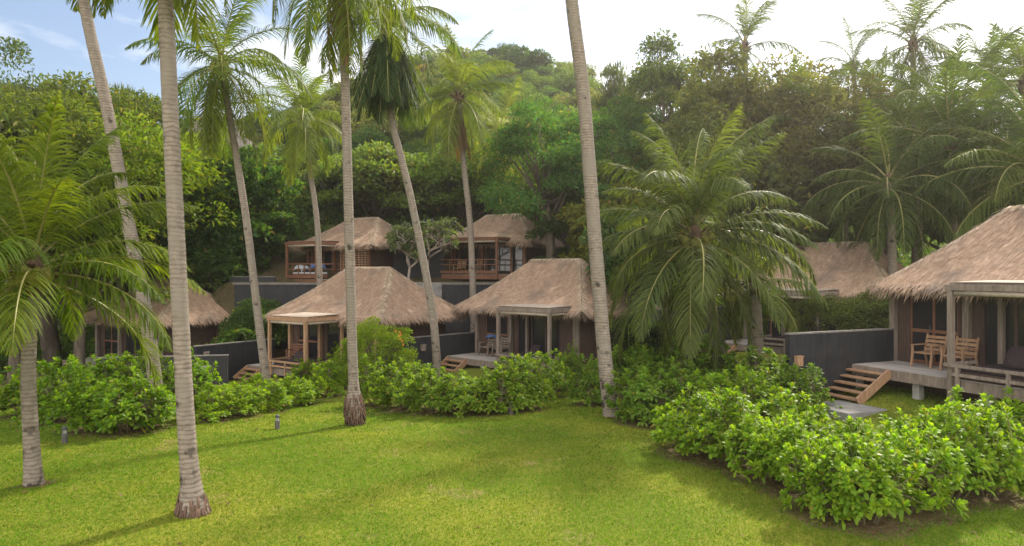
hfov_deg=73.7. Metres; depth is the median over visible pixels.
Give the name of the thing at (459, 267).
wooden armchair
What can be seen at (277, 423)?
bollard light
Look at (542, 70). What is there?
broadleaf tree
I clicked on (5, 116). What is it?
feathery tree
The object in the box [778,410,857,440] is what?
hedge shrub
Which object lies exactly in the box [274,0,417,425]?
coconut palm
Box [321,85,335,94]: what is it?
broadleaf tree
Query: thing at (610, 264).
broadleaf tree
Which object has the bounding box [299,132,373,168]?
broadleaf tree
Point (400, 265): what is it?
privacy wall
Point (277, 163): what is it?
broadleaf tree
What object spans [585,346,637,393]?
hedge shrub
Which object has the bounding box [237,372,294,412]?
hedge shrub
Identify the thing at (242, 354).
privacy wall
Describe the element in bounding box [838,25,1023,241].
coconut palm
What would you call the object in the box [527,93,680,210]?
feathery tree
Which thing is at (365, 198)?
broadleaf tree
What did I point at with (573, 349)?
hedge shrub
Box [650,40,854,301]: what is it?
olive green tree
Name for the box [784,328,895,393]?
privacy wall
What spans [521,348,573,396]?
hedge shrub
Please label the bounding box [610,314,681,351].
garden bush
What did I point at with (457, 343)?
privacy wall
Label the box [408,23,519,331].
coconut palm
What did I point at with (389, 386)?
hedge shrub
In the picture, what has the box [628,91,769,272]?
olive green tree
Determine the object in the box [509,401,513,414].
bollard light
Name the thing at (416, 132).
broadleaf tree
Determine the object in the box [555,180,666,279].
broadleaf tree
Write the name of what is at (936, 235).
broadleaf tree
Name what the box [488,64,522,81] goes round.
broadleaf tree
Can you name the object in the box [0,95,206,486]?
coconut palm
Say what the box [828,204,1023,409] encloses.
thatched hut
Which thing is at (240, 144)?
boulder
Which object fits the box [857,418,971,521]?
hedge shrub
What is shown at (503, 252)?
window
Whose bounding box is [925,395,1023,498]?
hedge shrub
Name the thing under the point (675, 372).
hedge shrub
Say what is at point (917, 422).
hedge shrub
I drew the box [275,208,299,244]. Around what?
broadleaf tree
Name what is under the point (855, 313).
garden bush
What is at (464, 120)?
broadleaf tree
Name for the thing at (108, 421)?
hedge shrub
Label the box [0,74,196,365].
feathery tree
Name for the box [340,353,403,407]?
hedge shrub
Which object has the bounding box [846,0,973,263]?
coconut palm
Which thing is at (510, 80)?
broadleaf tree
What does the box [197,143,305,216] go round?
broadleaf tree
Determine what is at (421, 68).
broadleaf tree
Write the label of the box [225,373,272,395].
hedge shrub
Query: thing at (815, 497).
hedge shrub
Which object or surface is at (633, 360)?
hedge shrub
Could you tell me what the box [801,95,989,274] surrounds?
coconut palm
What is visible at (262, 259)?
garden bush
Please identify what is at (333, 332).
window
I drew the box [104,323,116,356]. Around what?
door
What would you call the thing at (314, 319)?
thatched hut
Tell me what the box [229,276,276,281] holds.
privacy wall
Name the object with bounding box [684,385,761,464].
hedge shrub
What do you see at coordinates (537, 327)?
window
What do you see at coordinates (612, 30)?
sky
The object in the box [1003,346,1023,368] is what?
cushion
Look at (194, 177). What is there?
feathery tree
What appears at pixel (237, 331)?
garden bush
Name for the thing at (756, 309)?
coconut palm
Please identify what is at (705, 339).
hedge shrub
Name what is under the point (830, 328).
window
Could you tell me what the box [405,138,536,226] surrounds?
broadleaf tree
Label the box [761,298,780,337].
door
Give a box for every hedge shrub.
[0,363,67,418]
[11,359,98,427]
[37,353,115,399]
[38,373,148,433]
[83,366,175,433]
[86,353,146,389]
[111,372,175,432]
[114,341,170,392]
[162,352,221,401]
[172,382,246,423]
[205,381,272,415]
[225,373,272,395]
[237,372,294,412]
[268,373,327,405]
[290,357,328,381]
[297,360,347,398]
[323,351,365,387]
[326,341,344,359]
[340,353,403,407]
[361,347,413,379]
[365,357,438,409]
[393,363,461,412]
[397,359,442,386]
[419,369,498,418]
[460,361,528,414]
[486,354,529,386]
[489,351,558,413]
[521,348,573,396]
[551,352,589,384]
[560,354,623,407]
[561,340,587,371]
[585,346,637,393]
[603,366,682,426]
[611,341,674,390]
[629,356,706,421]
[639,335,709,388]
[639,337,682,366]
[650,382,729,461]
[675,369,746,419]
[682,333,730,361]
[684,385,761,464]
[692,339,752,389]
[711,364,785,417]
[719,345,781,394]
[720,404,803,482]
[735,381,830,430]
[746,410,847,491]
[748,354,819,399]
[774,430,891,529]
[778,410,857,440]
[784,362,842,417]
[805,428,937,523]
[815,411,901,472]
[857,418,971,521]
[862,407,938,482]
[890,404,986,461]
[896,397,1017,499]
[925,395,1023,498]
[947,384,1016,466]
[957,386,1023,459]
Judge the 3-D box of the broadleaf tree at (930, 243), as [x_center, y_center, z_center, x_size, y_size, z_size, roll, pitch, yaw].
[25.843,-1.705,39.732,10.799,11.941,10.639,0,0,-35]
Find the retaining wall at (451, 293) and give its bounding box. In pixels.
[233,283,661,348]
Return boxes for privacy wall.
[96,354,228,384]
[193,338,274,380]
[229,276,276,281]
[393,244,443,277]
[403,332,474,368]
[646,306,741,358]
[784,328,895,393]
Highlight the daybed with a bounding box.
[293,272,327,278]
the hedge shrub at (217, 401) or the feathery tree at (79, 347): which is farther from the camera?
the feathery tree at (79, 347)
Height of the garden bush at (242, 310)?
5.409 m
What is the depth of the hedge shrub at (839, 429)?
12.72 m
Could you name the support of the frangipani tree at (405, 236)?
on the ground at (224, 298)
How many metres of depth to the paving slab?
18.20 m
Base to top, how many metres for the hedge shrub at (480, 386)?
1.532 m
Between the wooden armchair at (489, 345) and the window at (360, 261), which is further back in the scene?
the window at (360, 261)
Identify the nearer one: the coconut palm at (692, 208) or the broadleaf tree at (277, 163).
the coconut palm at (692, 208)
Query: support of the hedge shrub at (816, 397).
on the ground at (224, 298)
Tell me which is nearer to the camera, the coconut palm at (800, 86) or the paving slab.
the paving slab
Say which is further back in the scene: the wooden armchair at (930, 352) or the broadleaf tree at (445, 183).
the broadleaf tree at (445, 183)
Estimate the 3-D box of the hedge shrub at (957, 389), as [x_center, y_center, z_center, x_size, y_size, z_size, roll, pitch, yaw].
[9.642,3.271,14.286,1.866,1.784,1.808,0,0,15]
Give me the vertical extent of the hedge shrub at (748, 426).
1.548 m
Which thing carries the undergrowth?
on the ground at (224, 298)
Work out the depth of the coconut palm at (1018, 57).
32.85 m
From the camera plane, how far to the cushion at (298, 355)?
31.93 m
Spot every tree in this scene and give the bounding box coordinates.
[0,36,58,340]
[0,69,255,300]
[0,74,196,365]
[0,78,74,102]
[0,84,113,265]
[0,185,195,367]
[0,191,116,382]
[53,107,275,280]
[89,193,199,281]
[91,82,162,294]
[145,184,274,289]
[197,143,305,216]
[244,105,296,145]
[246,133,277,143]
[248,142,283,160]
[249,193,325,228]
[251,143,315,193]
[270,159,334,196]
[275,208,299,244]
[288,92,324,111]
[289,97,337,126]
[294,164,360,212]
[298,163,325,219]
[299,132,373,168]
[302,139,447,219]
[309,96,371,140]
[321,75,412,105]
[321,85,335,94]
[336,145,454,220]
[351,104,429,146]
[351,123,402,148]
[385,216,465,266]
[388,225,430,278]
[389,116,450,149]
[394,143,431,158]
[400,100,452,128]
[402,132,446,152]
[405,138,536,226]
[406,54,423,67]
[411,68,452,103]
[412,51,443,65]
[412,150,480,214]
[416,63,429,73]
[417,71,493,99]
[420,58,469,74]
[433,46,504,59]
[435,137,492,163]
[441,95,492,114]
[442,110,491,139]
[456,51,497,66]
[459,59,501,91]
[468,112,557,140]
[471,164,541,213]
[476,95,638,258]
[478,102,510,133]
[484,77,532,99]
[486,42,519,58]
[487,135,570,186]
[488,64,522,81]
[489,82,552,118]
[493,44,554,79]
[513,69,561,93]
[514,63,554,79]
[523,187,584,248]
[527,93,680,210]
[537,85,567,103]
[548,59,588,82]
[548,86,601,114]
[552,67,603,95]
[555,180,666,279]
[556,88,595,102]
[558,104,577,126]
[567,61,601,85]
[577,203,675,347]
[590,59,664,162]
[610,28,724,172]
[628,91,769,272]
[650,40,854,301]
[666,149,834,329]
[675,50,912,252]
[713,116,863,253]
[784,146,909,258]
[800,132,947,253]
[812,94,945,254]
[849,167,1021,249]
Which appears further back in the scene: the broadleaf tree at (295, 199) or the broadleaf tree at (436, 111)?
the broadleaf tree at (436, 111)
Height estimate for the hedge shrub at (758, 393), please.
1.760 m
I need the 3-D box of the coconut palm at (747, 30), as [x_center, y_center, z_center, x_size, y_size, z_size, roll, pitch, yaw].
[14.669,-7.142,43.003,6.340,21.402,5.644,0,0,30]
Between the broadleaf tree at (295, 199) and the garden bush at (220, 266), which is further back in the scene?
the broadleaf tree at (295, 199)
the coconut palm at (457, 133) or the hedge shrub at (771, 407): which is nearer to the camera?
the hedge shrub at (771, 407)
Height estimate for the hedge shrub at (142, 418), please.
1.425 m
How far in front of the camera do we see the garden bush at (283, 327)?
39.02 m
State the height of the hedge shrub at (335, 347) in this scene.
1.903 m
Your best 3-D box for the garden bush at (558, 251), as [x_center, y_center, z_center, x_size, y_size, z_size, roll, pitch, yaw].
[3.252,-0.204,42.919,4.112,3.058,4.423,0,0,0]
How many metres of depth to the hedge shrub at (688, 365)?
22.15 m
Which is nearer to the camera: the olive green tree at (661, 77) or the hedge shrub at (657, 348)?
the hedge shrub at (657, 348)
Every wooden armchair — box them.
[285,343,302,359]
[453,260,466,274]
[468,260,481,274]
[478,337,495,356]
[491,336,510,356]
[910,333,946,368]
[939,336,979,370]
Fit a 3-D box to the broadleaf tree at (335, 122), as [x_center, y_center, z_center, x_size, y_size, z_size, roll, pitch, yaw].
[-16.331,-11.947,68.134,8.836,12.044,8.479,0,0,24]
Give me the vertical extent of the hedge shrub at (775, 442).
1.593 m
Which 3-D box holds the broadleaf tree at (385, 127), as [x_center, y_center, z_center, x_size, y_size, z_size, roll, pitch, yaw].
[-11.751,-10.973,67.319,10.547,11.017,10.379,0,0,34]
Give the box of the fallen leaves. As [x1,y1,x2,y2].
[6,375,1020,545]
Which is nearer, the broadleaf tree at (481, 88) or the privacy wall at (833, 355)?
the privacy wall at (833, 355)
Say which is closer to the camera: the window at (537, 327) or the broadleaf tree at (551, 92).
the window at (537, 327)
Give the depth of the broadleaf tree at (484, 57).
98.59 m
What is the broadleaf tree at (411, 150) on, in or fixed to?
on the ground at (224, 298)
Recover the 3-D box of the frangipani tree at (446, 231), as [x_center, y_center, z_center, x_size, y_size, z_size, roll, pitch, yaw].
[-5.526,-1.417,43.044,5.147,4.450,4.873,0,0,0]
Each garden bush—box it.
[167,270,224,292]
[186,222,291,269]
[186,241,247,293]
[211,322,287,347]
[218,296,279,340]
[218,298,287,344]
[223,202,304,257]
[336,316,420,380]
[532,246,585,260]
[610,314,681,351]
[792,290,838,331]
[814,286,888,329]
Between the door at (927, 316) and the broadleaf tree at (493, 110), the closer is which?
the door at (927, 316)
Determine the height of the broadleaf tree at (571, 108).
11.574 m
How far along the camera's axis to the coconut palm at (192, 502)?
10.80 m
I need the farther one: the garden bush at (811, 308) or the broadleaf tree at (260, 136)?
the broadleaf tree at (260, 136)
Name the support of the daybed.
on the thatched hut at (372, 248)
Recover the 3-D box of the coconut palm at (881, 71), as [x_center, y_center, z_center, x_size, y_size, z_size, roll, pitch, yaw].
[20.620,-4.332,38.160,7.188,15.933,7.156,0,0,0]
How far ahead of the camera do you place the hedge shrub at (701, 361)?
21.71 m
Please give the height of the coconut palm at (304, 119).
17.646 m
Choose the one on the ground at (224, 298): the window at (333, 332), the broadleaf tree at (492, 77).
the broadleaf tree at (492, 77)
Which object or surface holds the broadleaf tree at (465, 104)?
on the ground at (224, 298)
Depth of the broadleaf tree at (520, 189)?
54.86 m
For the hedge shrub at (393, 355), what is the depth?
26.71 m
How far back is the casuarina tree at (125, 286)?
51.45 m
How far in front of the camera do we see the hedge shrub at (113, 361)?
21.93 m
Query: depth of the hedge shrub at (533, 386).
19.52 m
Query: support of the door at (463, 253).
in the thatched hut at (503, 248)
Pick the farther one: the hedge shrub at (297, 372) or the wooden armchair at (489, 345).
the wooden armchair at (489, 345)
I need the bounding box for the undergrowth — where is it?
[0,187,946,372]
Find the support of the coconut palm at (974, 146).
on the ground at (224, 298)
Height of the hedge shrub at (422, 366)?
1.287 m
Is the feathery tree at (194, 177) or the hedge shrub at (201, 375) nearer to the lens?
the hedge shrub at (201, 375)
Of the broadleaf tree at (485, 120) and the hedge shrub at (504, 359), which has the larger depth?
the broadleaf tree at (485, 120)
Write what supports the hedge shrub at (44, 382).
on the ground at (224, 298)
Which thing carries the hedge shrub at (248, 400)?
on the ground at (224, 298)
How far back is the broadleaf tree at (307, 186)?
54.32 m
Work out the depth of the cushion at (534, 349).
30.91 m
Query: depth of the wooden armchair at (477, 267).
45.39 m
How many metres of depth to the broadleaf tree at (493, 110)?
70.37 m
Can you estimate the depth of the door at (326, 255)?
45.04 m
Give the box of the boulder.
[180,115,257,159]
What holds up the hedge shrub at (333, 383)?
on the ground at (224, 298)
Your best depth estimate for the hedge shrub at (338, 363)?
28.47 m
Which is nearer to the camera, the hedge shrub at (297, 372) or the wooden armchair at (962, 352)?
the wooden armchair at (962, 352)
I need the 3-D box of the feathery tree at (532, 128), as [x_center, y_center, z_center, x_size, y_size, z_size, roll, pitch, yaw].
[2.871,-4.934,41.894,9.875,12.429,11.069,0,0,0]
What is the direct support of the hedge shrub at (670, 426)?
on the ground at (224, 298)
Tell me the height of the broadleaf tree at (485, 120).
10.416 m
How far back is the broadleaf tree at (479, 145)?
57.54 m
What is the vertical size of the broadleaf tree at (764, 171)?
10.698 m
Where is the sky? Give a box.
[0,0,1023,137]
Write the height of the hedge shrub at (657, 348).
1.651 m
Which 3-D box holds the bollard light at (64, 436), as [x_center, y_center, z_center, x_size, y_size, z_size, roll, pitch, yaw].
[-10.221,3.724,15.600,0.128,0.423,0.124,0,0,-11]
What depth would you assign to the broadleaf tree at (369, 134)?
60.97 m
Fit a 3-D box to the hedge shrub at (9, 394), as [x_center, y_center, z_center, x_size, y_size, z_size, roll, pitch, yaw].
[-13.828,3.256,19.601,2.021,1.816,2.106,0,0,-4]
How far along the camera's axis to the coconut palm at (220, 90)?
27.84 m
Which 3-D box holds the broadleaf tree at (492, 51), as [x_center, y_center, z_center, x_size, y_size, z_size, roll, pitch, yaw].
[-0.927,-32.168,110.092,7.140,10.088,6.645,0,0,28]
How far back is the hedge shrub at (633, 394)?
17.54 m
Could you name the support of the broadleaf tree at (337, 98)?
on the ground at (224, 298)
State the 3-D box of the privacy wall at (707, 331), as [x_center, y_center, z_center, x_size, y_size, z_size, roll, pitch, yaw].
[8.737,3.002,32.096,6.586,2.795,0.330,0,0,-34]
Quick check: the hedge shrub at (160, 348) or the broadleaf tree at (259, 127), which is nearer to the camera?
the hedge shrub at (160, 348)
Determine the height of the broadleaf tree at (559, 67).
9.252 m
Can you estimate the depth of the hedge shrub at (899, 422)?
12.97 m
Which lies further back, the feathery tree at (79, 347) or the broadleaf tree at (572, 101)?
the broadleaf tree at (572, 101)
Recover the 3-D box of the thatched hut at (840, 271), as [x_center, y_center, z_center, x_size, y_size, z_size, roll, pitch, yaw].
[14.768,1.156,32.491,9.558,5.490,9.082,0,0,-40]
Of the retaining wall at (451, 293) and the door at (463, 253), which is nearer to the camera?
the retaining wall at (451, 293)
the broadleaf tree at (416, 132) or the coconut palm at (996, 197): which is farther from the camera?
the broadleaf tree at (416, 132)
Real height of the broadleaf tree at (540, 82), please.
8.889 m
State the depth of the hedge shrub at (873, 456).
10.60 m
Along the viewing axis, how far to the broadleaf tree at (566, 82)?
90.82 m
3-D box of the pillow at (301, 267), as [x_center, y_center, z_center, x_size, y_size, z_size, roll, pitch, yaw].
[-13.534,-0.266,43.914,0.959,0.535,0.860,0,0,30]
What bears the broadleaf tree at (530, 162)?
on the ground at (224, 298)
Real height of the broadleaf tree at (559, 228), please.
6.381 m
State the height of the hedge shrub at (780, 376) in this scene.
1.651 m
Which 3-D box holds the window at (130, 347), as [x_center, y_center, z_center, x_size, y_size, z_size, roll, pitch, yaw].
[-21.463,3.985,39.326,2.680,2.170,0.080,0,0,30]
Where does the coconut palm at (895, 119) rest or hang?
on the ground at (224, 298)
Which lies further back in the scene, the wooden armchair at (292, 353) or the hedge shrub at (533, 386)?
the wooden armchair at (292, 353)
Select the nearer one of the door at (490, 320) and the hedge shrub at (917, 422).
the hedge shrub at (917, 422)
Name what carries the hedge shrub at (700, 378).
on the ground at (224, 298)
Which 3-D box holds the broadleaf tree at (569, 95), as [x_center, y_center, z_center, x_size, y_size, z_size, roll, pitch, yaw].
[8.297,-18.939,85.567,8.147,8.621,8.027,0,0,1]
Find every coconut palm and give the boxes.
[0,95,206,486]
[65,0,162,416]
[88,0,289,518]
[124,0,312,390]
[235,53,353,285]
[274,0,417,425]
[316,0,462,381]
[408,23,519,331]
[466,77,551,213]
[565,0,622,417]
[575,103,827,391]
[693,254,829,366]
[696,0,799,89]
[746,57,861,196]
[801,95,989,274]
[814,16,904,113]
[817,45,940,251]
[834,85,1000,262]
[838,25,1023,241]
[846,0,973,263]
[890,82,1022,226]
[908,99,1023,232]
[909,61,1023,240]
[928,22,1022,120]
[950,22,1023,113]
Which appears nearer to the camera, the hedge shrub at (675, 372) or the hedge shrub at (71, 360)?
the hedge shrub at (675, 372)
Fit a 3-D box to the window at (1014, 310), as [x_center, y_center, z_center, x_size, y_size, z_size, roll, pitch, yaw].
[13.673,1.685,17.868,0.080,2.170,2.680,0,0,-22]
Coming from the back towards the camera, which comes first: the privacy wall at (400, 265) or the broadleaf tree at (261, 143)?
the broadleaf tree at (261, 143)
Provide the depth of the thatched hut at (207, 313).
40.03 m
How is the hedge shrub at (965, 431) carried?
on the ground at (224, 298)
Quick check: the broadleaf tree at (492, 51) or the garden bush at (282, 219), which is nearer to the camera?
the garden bush at (282, 219)
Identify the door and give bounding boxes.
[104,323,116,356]
[299,324,317,358]
[322,249,331,268]
[459,246,478,270]
[486,311,506,353]
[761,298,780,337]
[911,292,957,366]
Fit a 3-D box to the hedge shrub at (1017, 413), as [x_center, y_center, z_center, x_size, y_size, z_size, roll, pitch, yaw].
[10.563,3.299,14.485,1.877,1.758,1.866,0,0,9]
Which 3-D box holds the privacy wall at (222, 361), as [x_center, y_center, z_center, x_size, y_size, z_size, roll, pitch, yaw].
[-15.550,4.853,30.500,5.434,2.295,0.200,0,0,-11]
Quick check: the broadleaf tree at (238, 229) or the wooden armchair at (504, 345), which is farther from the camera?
the broadleaf tree at (238, 229)
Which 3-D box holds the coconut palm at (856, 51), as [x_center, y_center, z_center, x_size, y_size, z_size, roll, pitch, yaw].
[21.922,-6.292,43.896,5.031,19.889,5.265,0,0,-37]
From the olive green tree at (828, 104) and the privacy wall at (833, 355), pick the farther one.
the olive green tree at (828, 104)
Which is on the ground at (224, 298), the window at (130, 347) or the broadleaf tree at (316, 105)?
the broadleaf tree at (316, 105)
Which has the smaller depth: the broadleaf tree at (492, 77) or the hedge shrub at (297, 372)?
the hedge shrub at (297, 372)
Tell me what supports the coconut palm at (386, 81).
on the ground at (224, 298)
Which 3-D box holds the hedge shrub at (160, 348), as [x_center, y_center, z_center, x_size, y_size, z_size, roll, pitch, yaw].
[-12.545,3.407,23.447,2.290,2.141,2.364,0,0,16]
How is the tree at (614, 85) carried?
on the ground at (224, 298)
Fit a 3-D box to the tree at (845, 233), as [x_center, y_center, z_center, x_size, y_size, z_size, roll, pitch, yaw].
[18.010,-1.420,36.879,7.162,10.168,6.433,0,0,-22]
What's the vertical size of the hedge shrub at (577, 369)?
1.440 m
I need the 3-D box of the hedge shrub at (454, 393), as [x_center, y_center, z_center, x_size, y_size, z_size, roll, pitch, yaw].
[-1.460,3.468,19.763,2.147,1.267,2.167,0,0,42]
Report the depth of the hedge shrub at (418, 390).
20.03 m
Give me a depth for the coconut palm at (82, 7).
19.07 m
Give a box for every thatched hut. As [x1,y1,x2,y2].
[62,277,233,368]
[233,266,470,380]
[285,217,424,281]
[437,213,564,280]
[441,258,659,373]
[720,241,904,353]
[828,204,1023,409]
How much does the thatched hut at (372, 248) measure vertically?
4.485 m
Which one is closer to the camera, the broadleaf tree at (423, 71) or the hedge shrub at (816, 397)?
the hedge shrub at (816, 397)
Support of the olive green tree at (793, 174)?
on the ground at (224, 298)
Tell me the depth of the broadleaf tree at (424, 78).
84.03 m
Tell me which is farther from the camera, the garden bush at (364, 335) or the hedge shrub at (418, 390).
the garden bush at (364, 335)
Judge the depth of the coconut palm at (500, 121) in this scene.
51.29 m
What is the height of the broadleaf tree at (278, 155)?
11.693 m
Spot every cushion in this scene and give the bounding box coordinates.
[292,351,302,361]
[529,345,539,355]
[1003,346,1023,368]
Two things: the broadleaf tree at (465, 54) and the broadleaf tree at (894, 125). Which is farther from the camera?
the broadleaf tree at (465, 54)
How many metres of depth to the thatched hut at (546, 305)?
32.27 m
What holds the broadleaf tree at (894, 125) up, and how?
on the ground at (224, 298)
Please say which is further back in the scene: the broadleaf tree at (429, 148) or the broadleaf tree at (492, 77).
the broadleaf tree at (492, 77)
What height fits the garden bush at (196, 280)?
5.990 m
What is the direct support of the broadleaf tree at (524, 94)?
on the ground at (224, 298)
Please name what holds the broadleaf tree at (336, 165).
on the ground at (224, 298)
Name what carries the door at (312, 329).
in the thatched hut at (314, 319)
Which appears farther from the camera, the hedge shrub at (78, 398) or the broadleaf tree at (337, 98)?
the broadleaf tree at (337, 98)
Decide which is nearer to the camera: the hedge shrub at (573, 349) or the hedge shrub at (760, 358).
the hedge shrub at (760, 358)
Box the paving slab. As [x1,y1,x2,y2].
[812,400,886,420]
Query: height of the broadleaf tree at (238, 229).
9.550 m
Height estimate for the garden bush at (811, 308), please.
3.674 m
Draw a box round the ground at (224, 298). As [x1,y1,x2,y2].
[0,192,1023,545]
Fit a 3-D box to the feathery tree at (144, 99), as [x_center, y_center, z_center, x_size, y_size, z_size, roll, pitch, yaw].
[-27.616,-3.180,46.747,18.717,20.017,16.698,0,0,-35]
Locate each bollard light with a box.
[61,426,67,443]
[275,414,279,429]
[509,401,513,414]
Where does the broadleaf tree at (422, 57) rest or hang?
on the ground at (224, 298)
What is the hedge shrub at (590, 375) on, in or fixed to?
on the ground at (224, 298)
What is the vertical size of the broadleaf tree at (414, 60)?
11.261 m
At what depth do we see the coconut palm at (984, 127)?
35.04 m
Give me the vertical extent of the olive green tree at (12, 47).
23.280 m
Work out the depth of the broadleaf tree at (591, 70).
105.80 m
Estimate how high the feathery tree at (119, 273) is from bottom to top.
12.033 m
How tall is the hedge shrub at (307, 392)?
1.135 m
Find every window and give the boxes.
[126,324,143,355]
[327,322,360,358]
[344,249,366,268]
[488,245,522,274]
[518,315,559,355]
[800,298,849,331]
[983,297,1023,364]
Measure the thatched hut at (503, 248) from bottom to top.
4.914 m
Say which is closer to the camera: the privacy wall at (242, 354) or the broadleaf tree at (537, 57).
the privacy wall at (242, 354)
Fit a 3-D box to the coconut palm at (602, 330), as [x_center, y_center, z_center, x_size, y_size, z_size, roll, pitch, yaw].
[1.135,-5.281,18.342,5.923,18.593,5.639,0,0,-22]
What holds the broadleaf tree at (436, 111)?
on the ground at (224, 298)
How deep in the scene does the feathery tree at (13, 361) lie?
34.83 m
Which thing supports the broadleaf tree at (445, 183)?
on the ground at (224, 298)
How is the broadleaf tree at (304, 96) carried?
on the ground at (224, 298)

